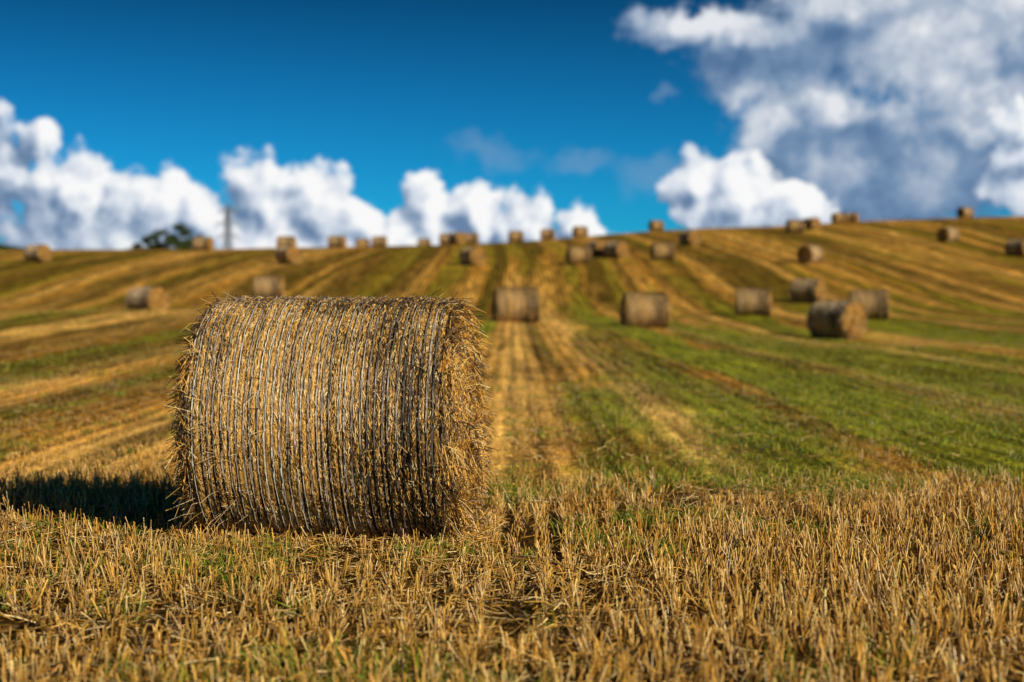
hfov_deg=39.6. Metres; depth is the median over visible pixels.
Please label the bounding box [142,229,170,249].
broadleaf tree
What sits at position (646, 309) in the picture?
round straw bale
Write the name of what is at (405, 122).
sky
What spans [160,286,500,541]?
round straw bale
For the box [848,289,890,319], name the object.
round straw bale
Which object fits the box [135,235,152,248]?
broadleaf tree
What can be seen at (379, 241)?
round straw bale
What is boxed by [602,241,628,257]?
round straw bale
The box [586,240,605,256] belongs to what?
round straw bale
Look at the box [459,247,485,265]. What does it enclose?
round straw bale
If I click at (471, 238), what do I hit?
round straw bale
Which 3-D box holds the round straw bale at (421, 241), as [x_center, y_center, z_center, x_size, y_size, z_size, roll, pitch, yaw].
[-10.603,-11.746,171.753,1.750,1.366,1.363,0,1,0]
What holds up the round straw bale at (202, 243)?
on the stubble field ground
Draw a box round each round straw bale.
[23,244,51,261]
[124,286,168,310]
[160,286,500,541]
[192,237,213,250]
[252,276,286,296]
[275,246,301,263]
[276,236,296,248]
[327,236,346,247]
[355,239,369,246]
[371,236,386,245]
[417,238,430,244]
[439,233,450,244]
[448,232,466,244]
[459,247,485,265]
[464,233,478,243]
[490,287,541,322]
[508,231,523,241]
[540,229,554,239]
[566,246,591,263]
[572,226,588,236]
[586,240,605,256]
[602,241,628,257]
[618,292,671,327]
[648,220,663,230]
[650,242,675,259]
[678,230,700,244]
[733,288,773,315]
[785,219,804,231]
[789,279,827,302]
[796,245,823,263]
[803,217,820,229]
[806,300,866,339]
[831,213,846,222]
[846,212,858,221]
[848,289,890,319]
[936,227,958,241]
[956,207,973,217]
[1004,239,1023,255]
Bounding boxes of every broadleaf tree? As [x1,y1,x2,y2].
[124,243,141,249]
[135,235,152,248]
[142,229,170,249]
[163,222,195,248]
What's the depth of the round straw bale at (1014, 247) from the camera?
104.52 m
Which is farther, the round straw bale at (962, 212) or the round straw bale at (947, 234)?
the round straw bale at (962, 212)
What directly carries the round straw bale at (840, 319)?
on the stubble field ground
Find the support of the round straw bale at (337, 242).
on the stubble field ground
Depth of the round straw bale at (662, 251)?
99.36 m
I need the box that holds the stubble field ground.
[0,216,1023,681]
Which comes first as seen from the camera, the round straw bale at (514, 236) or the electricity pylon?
the round straw bale at (514, 236)
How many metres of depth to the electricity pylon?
598.36 m
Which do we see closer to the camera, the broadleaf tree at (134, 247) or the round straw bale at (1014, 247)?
the round straw bale at (1014, 247)
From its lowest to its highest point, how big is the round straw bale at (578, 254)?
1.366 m
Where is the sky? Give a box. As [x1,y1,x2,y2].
[0,0,1023,249]
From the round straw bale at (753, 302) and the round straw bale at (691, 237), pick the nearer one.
the round straw bale at (753, 302)
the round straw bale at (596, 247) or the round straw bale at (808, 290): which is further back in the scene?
the round straw bale at (596, 247)
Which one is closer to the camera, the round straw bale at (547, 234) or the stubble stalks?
the stubble stalks
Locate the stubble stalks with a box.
[0,309,1023,681]
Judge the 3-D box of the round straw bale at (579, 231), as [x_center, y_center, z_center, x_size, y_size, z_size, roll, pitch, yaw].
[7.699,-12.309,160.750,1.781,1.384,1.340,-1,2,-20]
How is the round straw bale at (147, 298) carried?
on the stubble field ground
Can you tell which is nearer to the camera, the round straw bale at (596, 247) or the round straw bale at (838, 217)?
the round straw bale at (596, 247)
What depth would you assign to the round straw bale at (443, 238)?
149.31 m
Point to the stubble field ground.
(924, 274)
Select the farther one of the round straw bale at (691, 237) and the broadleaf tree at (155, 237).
the broadleaf tree at (155, 237)
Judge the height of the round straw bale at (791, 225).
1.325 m
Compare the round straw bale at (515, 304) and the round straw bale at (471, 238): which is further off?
the round straw bale at (471, 238)
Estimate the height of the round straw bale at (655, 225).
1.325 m
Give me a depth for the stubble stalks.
6.21 m
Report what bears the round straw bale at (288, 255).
on the stubble field ground
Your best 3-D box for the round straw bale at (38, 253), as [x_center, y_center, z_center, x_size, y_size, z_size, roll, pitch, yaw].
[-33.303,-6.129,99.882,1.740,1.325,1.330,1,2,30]
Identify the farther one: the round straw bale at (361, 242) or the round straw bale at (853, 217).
the round straw bale at (853, 217)
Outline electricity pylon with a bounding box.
[215,204,240,248]
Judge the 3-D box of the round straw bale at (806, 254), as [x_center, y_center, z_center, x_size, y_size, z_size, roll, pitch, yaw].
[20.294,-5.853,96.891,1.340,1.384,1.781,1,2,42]
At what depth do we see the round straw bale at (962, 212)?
160.25 m
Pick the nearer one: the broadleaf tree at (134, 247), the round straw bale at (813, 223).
the round straw bale at (813, 223)
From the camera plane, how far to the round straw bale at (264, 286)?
74.41 m
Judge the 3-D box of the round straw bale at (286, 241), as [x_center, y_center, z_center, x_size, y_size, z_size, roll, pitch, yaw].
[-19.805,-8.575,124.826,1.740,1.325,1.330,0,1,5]
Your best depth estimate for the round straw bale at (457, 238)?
140.25 m
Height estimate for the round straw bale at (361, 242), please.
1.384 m
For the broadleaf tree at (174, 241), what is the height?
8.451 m

